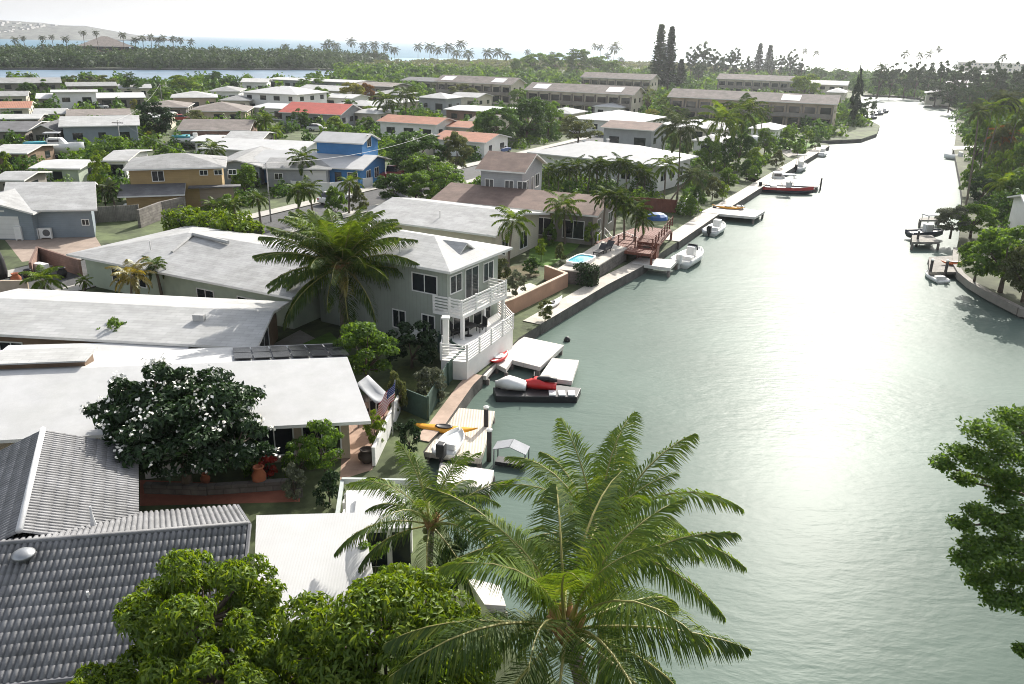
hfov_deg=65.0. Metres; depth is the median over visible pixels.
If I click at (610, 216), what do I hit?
window
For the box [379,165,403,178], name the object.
pickup truck
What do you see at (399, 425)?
shrub
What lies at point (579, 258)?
plunge pool
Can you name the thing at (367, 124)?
shrub
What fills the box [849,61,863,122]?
cypress
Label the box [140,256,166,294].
palm tree
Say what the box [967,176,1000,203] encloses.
broadleaf tree
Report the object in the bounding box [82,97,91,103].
window
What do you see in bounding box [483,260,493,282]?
window
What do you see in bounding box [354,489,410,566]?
garden cabin
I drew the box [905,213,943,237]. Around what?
motor boat
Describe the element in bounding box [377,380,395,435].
flag
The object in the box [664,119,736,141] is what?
house
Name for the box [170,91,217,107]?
house
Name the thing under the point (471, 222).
house
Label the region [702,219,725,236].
motor boat
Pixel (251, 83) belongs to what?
house
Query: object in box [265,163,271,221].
utility pole
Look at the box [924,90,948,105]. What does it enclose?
house
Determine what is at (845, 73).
broadleaf tree
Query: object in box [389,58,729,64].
shallow water
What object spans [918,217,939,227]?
dock
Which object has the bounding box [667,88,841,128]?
townhouse block
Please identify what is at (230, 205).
palm tree
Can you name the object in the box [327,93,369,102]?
house
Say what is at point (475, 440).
dock
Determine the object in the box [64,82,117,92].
house
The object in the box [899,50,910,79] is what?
coconut palm
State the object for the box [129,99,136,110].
shrub
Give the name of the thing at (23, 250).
driveway
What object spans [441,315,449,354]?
gate post
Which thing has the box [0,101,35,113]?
house
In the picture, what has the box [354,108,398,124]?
house
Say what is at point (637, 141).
window
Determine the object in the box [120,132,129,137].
window
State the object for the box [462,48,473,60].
coconut palm
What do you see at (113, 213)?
timber fence
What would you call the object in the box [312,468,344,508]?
shrub
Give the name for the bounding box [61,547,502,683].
mango tree
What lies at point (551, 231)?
shrub
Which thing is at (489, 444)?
mooring pile
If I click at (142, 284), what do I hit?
window
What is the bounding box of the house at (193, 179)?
[117,153,240,208]
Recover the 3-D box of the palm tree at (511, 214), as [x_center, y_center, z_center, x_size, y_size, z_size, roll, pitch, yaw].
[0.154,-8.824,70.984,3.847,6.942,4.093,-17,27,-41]
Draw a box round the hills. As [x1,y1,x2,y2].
[0,20,187,40]
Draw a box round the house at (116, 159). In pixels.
[101,149,152,178]
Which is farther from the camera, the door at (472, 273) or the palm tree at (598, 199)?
the palm tree at (598, 199)
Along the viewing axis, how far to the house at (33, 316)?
49.18 m
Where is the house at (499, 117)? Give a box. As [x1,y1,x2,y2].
[468,114,508,131]
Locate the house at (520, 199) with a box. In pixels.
[431,182,614,244]
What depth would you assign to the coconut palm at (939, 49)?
404.06 m
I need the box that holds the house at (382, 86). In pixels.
[356,81,410,94]
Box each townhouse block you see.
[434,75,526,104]
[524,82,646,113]
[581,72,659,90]
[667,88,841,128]
[716,73,799,92]
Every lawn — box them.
[301,332,349,351]
[382,366,440,419]
[529,241,579,266]
[771,140,816,155]
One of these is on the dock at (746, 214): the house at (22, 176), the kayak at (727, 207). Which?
the kayak at (727, 207)
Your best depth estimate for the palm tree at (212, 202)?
79.00 m
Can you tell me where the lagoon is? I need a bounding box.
[0,70,333,79]
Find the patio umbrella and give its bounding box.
[0,252,7,279]
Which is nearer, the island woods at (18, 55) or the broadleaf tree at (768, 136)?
the broadleaf tree at (768, 136)
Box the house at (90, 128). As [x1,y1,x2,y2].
[58,115,139,146]
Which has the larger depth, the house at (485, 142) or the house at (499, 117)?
the house at (499, 117)
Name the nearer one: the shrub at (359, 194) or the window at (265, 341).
the window at (265, 341)
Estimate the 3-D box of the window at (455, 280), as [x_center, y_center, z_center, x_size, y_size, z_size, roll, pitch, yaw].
[-3.641,-3.804,52.123,0.120,1.240,1.390,12,23,28]
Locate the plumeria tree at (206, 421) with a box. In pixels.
[79,353,280,484]
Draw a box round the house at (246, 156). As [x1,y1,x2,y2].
[223,146,275,184]
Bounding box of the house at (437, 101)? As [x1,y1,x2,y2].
[416,92,463,114]
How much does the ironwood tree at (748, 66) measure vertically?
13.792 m
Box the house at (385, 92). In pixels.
[367,90,416,100]
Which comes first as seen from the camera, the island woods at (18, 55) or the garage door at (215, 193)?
the garage door at (215, 193)
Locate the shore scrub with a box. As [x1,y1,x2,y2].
[344,58,906,75]
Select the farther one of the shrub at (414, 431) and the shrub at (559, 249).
the shrub at (559, 249)
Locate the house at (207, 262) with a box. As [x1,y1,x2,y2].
[66,225,321,328]
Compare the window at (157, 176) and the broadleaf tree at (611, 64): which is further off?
the broadleaf tree at (611, 64)
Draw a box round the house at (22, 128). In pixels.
[0,121,50,144]
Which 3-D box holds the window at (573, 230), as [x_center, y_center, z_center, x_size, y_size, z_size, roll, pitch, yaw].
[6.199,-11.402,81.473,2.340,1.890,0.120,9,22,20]
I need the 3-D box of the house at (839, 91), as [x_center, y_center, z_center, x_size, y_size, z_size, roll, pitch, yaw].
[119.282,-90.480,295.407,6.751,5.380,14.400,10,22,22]
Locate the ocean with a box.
[0,34,1023,70]
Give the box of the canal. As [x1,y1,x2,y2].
[426,66,1023,683]
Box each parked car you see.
[93,103,108,108]
[175,114,189,120]
[306,123,324,130]
[317,191,350,203]
[501,146,510,151]
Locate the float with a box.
[540,358,578,384]
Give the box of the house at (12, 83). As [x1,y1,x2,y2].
[0,77,61,92]
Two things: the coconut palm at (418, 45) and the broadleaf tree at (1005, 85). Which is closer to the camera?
the broadleaf tree at (1005, 85)
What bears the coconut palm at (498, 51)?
on the ground at (388, 461)
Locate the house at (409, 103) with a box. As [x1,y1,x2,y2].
[377,98,418,109]
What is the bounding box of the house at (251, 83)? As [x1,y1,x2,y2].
[240,78,271,88]
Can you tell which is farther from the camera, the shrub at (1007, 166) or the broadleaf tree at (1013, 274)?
the shrub at (1007, 166)
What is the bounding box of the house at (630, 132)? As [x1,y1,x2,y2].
[600,120,666,149]
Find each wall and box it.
[0,280,28,291]
[28,246,82,275]
[136,196,185,227]
[143,478,302,498]
[145,448,197,478]
[290,177,372,191]
[371,395,399,465]
[498,265,567,315]
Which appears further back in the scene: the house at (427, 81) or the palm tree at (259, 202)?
the house at (427, 81)
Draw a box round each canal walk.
[415,374,482,442]
[523,257,658,334]
[665,145,828,249]
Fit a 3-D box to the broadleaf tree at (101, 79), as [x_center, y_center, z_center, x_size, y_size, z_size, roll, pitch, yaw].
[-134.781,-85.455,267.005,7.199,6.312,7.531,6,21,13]
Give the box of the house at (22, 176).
[0,171,51,190]
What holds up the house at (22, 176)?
on the ground at (388, 461)
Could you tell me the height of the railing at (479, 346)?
1.100 m
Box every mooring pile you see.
[483,405,488,426]
[486,428,492,461]
[915,230,920,246]
[928,259,934,273]
[943,260,949,275]
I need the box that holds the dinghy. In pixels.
[431,426,464,464]
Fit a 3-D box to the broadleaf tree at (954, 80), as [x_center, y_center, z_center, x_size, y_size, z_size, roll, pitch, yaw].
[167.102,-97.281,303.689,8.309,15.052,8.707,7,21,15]
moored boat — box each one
[867,114,876,119]
[873,110,883,114]
[943,152,971,159]
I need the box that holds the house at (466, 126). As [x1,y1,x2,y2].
[445,120,485,131]
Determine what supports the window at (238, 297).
in the house at (207, 262)
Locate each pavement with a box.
[0,134,599,279]
[56,178,479,290]
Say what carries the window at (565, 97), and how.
in the townhouse block at (585, 96)
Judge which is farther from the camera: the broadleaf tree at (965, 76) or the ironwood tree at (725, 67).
the ironwood tree at (725, 67)
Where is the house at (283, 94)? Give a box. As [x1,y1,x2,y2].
[240,86,328,105]
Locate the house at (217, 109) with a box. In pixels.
[186,101,253,118]
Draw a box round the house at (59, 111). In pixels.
[32,108,67,120]
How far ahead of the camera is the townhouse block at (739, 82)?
330.69 m
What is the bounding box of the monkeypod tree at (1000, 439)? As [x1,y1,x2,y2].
[927,403,1023,659]
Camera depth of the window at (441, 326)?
52.48 m
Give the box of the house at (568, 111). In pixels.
[543,107,587,125]
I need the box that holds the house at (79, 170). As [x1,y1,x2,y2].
[28,159,99,181]
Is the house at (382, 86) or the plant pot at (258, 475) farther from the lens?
the house at (382, 86)
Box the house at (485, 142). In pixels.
[435,130,511,157]
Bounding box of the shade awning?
[357,375,393,427]
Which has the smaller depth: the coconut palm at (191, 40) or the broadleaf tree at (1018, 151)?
the broadleaf tree at (1018, 151)
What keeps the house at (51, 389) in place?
on the ground at (388, 461)
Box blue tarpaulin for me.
[647,212,667,220]
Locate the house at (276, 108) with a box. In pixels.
[253,103,287,119]
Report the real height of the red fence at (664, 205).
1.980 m
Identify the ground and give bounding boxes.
[0,61,879,683]
[848,89,1023,318]
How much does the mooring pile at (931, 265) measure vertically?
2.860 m
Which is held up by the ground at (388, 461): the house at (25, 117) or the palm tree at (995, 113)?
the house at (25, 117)
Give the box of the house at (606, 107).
[592,103,625,112]
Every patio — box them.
[140,480,299,505]
[274,330,314,345]
[340,402,389,479]
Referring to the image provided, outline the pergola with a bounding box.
[335,477,418,552]
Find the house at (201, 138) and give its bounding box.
[190,135,225,152]
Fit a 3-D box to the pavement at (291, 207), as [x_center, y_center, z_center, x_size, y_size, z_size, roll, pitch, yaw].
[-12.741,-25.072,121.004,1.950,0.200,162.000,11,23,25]
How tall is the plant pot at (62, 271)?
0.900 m
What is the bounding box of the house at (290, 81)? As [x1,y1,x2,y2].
[270,77,374,86]
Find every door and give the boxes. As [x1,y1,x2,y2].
[0,216,19,238]
[199,187,233,205]
[302,171,326,182]
[334,172,341,181]
[366,533,387,565]
[392,532,410,564]
[452,316,469,335]
[465,264,478,298]
[473,306,490,323]
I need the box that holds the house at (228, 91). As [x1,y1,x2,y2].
[208,86,246,97]
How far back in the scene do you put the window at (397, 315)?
54.10 m
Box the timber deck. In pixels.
[594,226,672,264]
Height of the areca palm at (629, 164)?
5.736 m
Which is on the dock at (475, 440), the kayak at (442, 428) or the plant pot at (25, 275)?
the kayak at (442, 428)
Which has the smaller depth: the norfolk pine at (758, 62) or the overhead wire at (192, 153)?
the overhead wire at (192, 153)
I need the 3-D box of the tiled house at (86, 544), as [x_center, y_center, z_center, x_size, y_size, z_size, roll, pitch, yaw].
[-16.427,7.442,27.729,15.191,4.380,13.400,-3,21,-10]
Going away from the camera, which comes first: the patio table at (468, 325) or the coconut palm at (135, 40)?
the patio table at (468, 325)
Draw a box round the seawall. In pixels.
[952,247,1023,316]
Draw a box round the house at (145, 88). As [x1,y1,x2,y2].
[118,84,151,97]
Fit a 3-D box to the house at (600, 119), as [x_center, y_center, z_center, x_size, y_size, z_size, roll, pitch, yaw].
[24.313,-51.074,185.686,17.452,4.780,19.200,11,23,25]
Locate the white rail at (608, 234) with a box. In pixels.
[597,227,638,240]
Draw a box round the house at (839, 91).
[827,88,847,100]
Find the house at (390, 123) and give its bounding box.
[376,114,456,139]
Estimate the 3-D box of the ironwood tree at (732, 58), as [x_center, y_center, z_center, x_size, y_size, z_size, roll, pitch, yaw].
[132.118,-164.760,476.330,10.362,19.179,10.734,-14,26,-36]
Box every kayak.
[416,423,477,432]
[490,350,507,362]
[544,296,561,307]
[712,204,744,208]
[941,260,958,264]
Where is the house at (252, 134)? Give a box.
[224,131,275,139]
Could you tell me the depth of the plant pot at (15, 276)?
64.66 m
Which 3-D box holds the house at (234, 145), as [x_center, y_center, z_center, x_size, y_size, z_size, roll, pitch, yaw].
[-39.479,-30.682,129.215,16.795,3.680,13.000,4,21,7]
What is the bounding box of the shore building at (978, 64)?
[957,61,1023,71]
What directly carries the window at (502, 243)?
in the house at (471, 222)
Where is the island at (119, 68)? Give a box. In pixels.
[0,62,373,70]
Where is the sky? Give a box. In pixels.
[0,0,1023,52]
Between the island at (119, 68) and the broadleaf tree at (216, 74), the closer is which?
the broadleaf tree at (216, 74)
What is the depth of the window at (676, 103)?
213.83 m
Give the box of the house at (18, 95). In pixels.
[0,91,30,100]
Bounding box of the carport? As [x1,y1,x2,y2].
[3,343,190,351]
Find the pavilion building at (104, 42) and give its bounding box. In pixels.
[78,36,137,52]
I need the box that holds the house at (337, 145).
[254,131,391,187]
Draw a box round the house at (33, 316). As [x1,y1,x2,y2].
[0,288,289,349]
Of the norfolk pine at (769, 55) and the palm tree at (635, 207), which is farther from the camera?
the norfolk pine at (769, 55)
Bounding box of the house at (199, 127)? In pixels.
[176,119,259,135]
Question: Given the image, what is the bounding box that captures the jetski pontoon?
[493,385,580,402]
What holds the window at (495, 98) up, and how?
in the townhouse block at (500, 88)
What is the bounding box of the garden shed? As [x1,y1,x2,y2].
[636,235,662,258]
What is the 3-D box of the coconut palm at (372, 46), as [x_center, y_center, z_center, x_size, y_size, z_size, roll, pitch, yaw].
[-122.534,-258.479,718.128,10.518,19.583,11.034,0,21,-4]
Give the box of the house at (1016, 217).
[1007,194,1023,243]
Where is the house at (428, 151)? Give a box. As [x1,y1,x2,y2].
[398,134,440,154]
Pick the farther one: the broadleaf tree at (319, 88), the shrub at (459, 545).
the broadleaf tree at (319, 88)
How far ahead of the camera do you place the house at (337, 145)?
112.60 m
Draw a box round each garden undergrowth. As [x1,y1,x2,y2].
[0,60,864,215]
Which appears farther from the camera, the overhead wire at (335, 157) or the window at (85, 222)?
the overhead wire at (335, 157)
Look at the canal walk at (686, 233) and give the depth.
106.09 m
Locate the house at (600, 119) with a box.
[569,110,665,132]
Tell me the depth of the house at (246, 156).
110.05 m
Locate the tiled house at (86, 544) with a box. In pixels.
[0,427,251,683]
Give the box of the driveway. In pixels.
[5,237,100,261]
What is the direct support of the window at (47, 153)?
in the house at (46, 151)
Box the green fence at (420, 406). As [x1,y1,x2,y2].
[395,331,464,420]
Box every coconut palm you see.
[11,36,19,45]
[39,35,46,47]
[60,36,68,49]
[78,30,87,45]
[92,31,99,48]
[118,31,125,49]
[131,37,139,44]
[139,34,145,52]
[147,33,155,49]
[153,37,162,45]
[159,34,166,48]
[169,36,177,48]
[175,37,183,44]
[187,38,195,45]
[252,206,419,337]
[320,42,328,49]
[324,39,333,48]
[330,42,340,49]
[334,441,513,603]
[345,37,357,51]
[358,42,368,50]
[369,41,379,50]
[371,49,378,57]
[381,42,391,50]
[382,471,751,683]
[389,46,400,55]
[413,42,422,51]
[423,42,435,53]
[430,46,443,54]
[439,411,746,683]
[443,41,454,53]
[450,48,461,59]
[454,40,467,49]
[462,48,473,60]
[482,48,493,59]
[491,48,502,57]
[501,51,510,60]
[597,44,604,55]
[607,41,622,59]
[800,48,808,74]
[812,50,820,73]
[873,61,890,98]
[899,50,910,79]
[914,52,924,61]
[924,49,934,78]
[933,45,942,70]
[997,53,1009,65]
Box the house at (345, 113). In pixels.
[278,102,361,125]
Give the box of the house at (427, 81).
[401,77,436,87]
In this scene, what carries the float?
on the canal
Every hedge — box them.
[160,205,264,234]
[573,261,599,286]
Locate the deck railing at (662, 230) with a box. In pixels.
[617,216,673,249]
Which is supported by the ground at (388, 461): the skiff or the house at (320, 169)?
the house at (320, 169)
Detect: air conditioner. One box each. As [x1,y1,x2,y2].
[13,226,23,240]
[38,228,52,238]
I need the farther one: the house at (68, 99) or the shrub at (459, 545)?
the house at (68, 99)
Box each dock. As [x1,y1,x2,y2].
[425,408,494,467]
[436,463,494,497]
[469,579,506,616]
[483,337,563,384]
[632,257,677,277]
[700,205,764,223]
[744,177,819,191]
[781,149,806,156]
[910,235,939,249]
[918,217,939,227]
[927,256,955,275]
[952,146,971,153]
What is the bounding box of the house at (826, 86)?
[808,80,849,96]
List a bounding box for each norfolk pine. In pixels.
[648,24,666,84]
[658,25,679,89]
[672,59,687,86]
[751,43,765,72]
[762,45,775,73]
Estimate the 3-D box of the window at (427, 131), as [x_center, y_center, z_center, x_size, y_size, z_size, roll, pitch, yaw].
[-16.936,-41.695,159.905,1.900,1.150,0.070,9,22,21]
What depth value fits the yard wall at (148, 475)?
37.10 m
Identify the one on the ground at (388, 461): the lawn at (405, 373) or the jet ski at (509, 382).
the lawn at (405, 373)
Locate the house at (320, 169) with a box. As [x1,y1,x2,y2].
[262,157,331,186]
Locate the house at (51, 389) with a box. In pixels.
[0,343,370,464]
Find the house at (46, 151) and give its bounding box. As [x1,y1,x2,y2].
[0,144,58,168]
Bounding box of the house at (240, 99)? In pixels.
[218,94,252,105]
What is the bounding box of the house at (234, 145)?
[196,137,316,156]
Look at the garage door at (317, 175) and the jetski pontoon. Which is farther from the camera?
the garage door at (317, 175)
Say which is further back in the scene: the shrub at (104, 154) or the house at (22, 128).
the house at (22, 128)
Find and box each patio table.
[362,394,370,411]
[465,322,476,336]
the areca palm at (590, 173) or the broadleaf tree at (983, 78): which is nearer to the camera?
the areca palm at (590, 173)
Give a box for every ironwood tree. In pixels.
[685,46,699,78]
[691,60,706,79]
[694,41,712,71]
[707,48,723,73]
[719,52,730,72]
[726,47,743,73]
[740,56,753,71]
[765,56,779,74]
[773,54,785,74]
[784,49,798,75]
[792,58,808,75]
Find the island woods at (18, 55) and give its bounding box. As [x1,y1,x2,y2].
[0,41,391,69]
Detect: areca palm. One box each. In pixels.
[542,164,560,188]
[546,157,571,191]
[558,164,584,186]
[565,154,589,189]
[579,161,601,190]
[583,155,610,192]
[597,156,619,195]
[607,152,633,185]
[614,158,641,194]
[628,159,651,193]
[634,167,657,190]
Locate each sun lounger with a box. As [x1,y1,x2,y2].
[593,243,607,254]
[605,240,614,252]
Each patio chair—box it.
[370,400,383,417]
[450,321,459,337]
[476,315,487,332]
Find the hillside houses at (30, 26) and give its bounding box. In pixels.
[0,21,57,32]
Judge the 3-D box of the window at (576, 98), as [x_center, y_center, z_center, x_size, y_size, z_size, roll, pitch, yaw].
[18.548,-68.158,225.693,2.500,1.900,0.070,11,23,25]
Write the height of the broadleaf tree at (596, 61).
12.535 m
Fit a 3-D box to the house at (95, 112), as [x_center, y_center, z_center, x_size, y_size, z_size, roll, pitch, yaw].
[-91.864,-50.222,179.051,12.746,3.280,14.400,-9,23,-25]
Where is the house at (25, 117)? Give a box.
[0,114,47,120]
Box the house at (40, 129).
[27,119,63,140]
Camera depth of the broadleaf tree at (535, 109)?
162.90 m
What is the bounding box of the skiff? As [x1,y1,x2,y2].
[925,269,950,283]
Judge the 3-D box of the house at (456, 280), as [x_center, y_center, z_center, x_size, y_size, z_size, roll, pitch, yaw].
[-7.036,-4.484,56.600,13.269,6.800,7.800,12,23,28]
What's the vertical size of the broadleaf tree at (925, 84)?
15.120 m
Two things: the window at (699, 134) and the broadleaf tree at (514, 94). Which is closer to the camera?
the window at (699, 134)
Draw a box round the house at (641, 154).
[527,139,698,191]
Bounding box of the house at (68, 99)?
[50,89,97,108]
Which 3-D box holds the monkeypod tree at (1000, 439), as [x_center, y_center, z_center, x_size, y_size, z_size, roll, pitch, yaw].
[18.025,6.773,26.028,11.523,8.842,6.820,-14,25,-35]
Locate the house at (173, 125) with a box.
[148,112,177,129]
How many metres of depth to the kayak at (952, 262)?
77.10 m
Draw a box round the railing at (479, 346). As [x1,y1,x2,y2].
[440,301,513,361]
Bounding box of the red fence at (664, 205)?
[632,196,677,212]
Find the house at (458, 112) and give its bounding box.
[443,105,528,121]
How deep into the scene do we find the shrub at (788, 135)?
158.30 m
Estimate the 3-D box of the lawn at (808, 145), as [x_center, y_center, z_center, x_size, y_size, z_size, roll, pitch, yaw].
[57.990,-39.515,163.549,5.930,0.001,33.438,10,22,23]
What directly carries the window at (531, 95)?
in the townhouse block at (585, 96)
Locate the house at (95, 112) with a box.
[66,108,131,115]
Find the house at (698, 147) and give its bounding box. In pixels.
[691,133,736,155]
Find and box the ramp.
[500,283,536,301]
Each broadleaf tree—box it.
[15,82,37,98]
[34,79,49,92]
[61,75,84,88]
[80,76,95,81]
[87,154,111,205]
[91,135,129,157]
[94,75,117,86]
[120,77,143,89]
[135,101,177,138]
[147,87,173,99]
[170,75,202,88]
[183,110,207,118]
[205,71,222,81]
[228,81,239,86]
[231,163,256,190]
[290,108,308,127]
[298,75,323,84]
[298,418,344,472]
[314,86,329,101]
[331,320,399,376]
[339,82,364,94]
[361,82,374,99]
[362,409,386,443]
[373,173,409,198]
[382,131,447,169]
[395,171,435,197]
[400,152,463,188]
[416,164,466,193]
[442,131,473,172]
[448,83,478,93]
[475,106,522,138]
[507,96,549,139]
[508,89,525,103]
[510,58,527,70]
[521,53,550,69]
[531,101,563,135]
[535,239,546,255]
[546,52,565,70]
[558,115,603,142]
[562,49,590,73]
[584,56,608,70]
[602,59,623,72]
[642,85,656,111]
[655,91,670,110]
[693,136,722,169]
[712,132,740,166]
[719,167,739,186]
[725,130,756,160]
[756,128,776,154]
[790,73,820,93]
[810,67,827,77]
[835,71,850,80]
[862,97,877,118]
[870,64,889,98]
[882,62,901,97]
[898,62,918,97]
[912,61,928,96]
[920,62,939,90]
[925,80,948,106]
[928,59,955,88]
[934,205,971,238]
[941,82,961,112]
[943,64,964,89]
[950,203,1000,238]
[956,59,980,97]
[956,240,1000,281]
[958,82,983,108]
[961,117,995,171]
[965,225,1023,292]
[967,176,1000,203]
[969,64,992,91]
[980,60,1007,94]
[985,122,1023,169]
[997,61,1021,95]
[998,245,1023,302]
[1002,82,1023,111]
[1004,170,1023,199]
[1006,141,1023,175]
[1009,66,1023,91]
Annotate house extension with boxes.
[254,512,374,683]
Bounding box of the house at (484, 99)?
[452,92,493,105]
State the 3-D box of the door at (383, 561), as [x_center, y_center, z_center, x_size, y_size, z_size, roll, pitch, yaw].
[-5.205,7.960,30.880,0.800,1.500,0.070,-1,21,-6]
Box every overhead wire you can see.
[119,121,257,162]
[273,134,429,162]
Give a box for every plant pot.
[10,272,21,279]
[22,268,31,280]
[56,267,66,278]
[200,472,209,483]
[251,464,265,482]
[358,446,371,463]
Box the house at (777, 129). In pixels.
[748,122,786,139]
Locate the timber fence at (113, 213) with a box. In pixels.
[94,204,138,222]
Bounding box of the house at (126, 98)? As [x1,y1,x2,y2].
[35,92,145,107]
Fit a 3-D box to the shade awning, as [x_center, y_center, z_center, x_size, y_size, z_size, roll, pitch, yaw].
[-7.233,3.335,41.869,1.843,2.717,1.129,16,25,35]
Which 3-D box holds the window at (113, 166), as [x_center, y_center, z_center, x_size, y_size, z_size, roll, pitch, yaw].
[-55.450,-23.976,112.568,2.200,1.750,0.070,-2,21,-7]
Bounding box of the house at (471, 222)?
[362,197,549,263]
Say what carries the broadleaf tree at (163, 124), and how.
on the ground at (388, 461)
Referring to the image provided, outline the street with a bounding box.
[3,135,603,289]
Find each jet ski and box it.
[495,375,526,390]
[526,371,556,389]
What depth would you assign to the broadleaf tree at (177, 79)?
273.30 m
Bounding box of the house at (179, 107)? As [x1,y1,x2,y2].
[147,100,194,113]
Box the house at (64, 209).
[0,182,97,239]
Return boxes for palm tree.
[18,264,67,289]
[74,273,93,291]
[96,177,121,205]
[105,256,156,293]
[121,71,134,80]
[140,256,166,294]
[195,138,227,155]
[199,196,227,216]
[222,195,248,214]
[244,189,268,223]
[251,112,277,131]
[268,122,284,139]
[282,180,314,214]
[285,146,318,175]
[295,174,322,210]
[336,171,364,212]
[371,89,399,113]
[391,85,418,114]
[490,205,535,267]
[543,189,586,243]
[589,185,619,239]
[600,181,634,237]
[607,192,640,238]
[620,198,653,240]
[631,210,656,234]
[651,155,681,197]
[653,107,707,199]
[671,163,712,198]
[697,100,746,171]
[719,92,768,162]
[754,105,773,146]
[959,98,995,205]
[973,98,1012,169]
[981,167,1023,203]
[983,125,1019,163]
[985,89,1023,163]
[1000,97,1023,158]
[1007,112,1023,137]
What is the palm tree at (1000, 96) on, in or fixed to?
on the bank ground at (991, 283)
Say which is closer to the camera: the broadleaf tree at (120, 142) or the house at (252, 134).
the broadleaf tree at (120, 142)
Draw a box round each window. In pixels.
[0,341,22,349]
[3,157,17,164]
[36,135,49,140]
[45,150,50,157]
[52,171,62,179]
[62,98,69,101]
[72,133,82,139]
[81,219,89,225]
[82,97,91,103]
[98,132,105,138]
[102,100,111,106]
[109,164,124,176]
[110,268,125,283]
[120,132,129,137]
[130,272,146,288]
[151,170,164,181]
[196,287,214,297]
[199,170,207,175]
[214,169,222,174]
[228,169,236,174]
[230,114,239,118]
[237,296,254,299]
[255,428,295,455]
[260,95,265,99]
[260,328,269,345]
[274,111,281,118]
[274,173,282,179]
[301,426,341,453]
[347,172,357,181]
[366,134,370,146]
[366,169,370,177]
[374,166,378,177]
[386,127,394,132]
[392,308,405,328]
[404,128,412,131]
[411,272,437,295]
[421,313,434,335]
[423,129,430,133]
[435,103,442,109]
[439,84,444,88]
[440,317,442,334]
[450,272,461,294]
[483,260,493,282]
[485,178,493,186]
[493,87,498,91]
[493,96,498,101]
[501,239,507,251]
[502,96,508,102]
[504,180,513,187]
[517,181,526,188]
[519,230,527,249]
[529,93,536,98]
[531,176,533,188]
[535,172,539,187]
[538,217,553,235]
[540,94,547,99]
[551,94,558,99]
[562,95,570,100]
[562,219,584,239]
[574,95,581,101]
[585,96,593,101]
[596,218,600,231]
[597,97,605,102]
[607,210,612,223]
[609,97,617,102]
[609,136,618,142]
[620,169,630,179]
[621,98,629,103]
[634,137,645,145]
[660,170,666,181]
[672,100,681,106]
[686,101,695,107]
[686,112,694,117]
[692,131,702,138]
[700,102,709,107]
[772,117,782,124]
[773,105,783,111]
[787,117,797,125]
[789,106,799,112]
[804,107,815,113]
[820,108,830,114]
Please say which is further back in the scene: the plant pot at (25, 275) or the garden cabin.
the plant pot at (25, 275)
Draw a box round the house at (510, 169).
[475,151,547,189]
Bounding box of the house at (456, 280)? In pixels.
[303,221,512,348]
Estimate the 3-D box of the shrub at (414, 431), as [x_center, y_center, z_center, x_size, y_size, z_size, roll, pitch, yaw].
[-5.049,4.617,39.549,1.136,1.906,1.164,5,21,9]
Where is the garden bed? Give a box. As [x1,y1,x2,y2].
[498,263,539,284]
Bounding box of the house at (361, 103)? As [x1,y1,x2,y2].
[339,100,390,108]
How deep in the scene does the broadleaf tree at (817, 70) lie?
447.18 m
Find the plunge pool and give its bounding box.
[566,254,595,266]
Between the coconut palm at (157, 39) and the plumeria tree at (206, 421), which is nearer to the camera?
the plumeria tree at (206, 421)
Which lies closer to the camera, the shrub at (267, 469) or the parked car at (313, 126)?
the shrub at (267, 469)
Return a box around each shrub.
[0,151,13,172]
[86,149,108,167]
[97,316,126,331]
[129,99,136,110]
[151,145,175,155]
[216,193,233,216]
[241,440,271,477]
[258,455,277,478]
[280,434,319,477]
[281,460,307,500]
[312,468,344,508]
[323,115,348,131]
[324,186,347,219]
[344,100,357,103]
[349,184,368,210]
[356,117,374,131]
[357,540,389,573]
[385,319,438,367]
[387,370,407,410]
[391,422,404,430]
[398,419,420,451]
[413,367,446,399]
[436,533,471,600]
[472,111,489,132]
[498,258,511,281]
[505,269,527,295]
[522,257,539,274]
[537,299,552,321]
[541,223,556,245]
[554,242,566,259]
[583,222,599,245]
[645,109,659,114]
[663,104,685,117]
[683,196,697,214]
[690,184,707,207]
[705,175,723,199]
[717,181,729,199]
[739,159,754,179]
[744,147,762,166]
[744,166,759,181]
[765,142,777,158]
[769,149,784,167]
[780,128,795,148]
[792,141,803,154]
[801,130,814,144]
[810,136,822,148]
[857,108,868,118]
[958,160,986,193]
[981,149,1015,184]
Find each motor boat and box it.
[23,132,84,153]
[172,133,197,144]
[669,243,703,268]
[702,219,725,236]
[713,204,743,209]
[755,171,796,178]
[759,173,813,193]
[794,154,806,171]
[818,148,826,156]
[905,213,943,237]
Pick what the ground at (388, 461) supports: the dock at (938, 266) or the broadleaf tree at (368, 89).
the broadleaf tree at (368, 89)
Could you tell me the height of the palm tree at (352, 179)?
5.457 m
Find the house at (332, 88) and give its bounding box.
[299,84,351,93]
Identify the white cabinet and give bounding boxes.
[33,262,49,273]
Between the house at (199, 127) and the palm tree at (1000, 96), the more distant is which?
the house at (199, 127)
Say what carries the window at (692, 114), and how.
in the townhouse block at (789, 108)
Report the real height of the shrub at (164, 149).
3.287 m
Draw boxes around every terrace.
[441,312,512,379]
[558,241,626,284]
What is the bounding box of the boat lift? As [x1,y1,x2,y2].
[493,439,529,470]
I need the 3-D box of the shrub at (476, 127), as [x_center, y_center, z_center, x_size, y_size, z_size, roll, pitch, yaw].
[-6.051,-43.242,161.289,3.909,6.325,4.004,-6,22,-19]
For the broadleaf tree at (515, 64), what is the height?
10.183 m
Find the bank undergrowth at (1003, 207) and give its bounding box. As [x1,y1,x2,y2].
[780,65,1023,265]

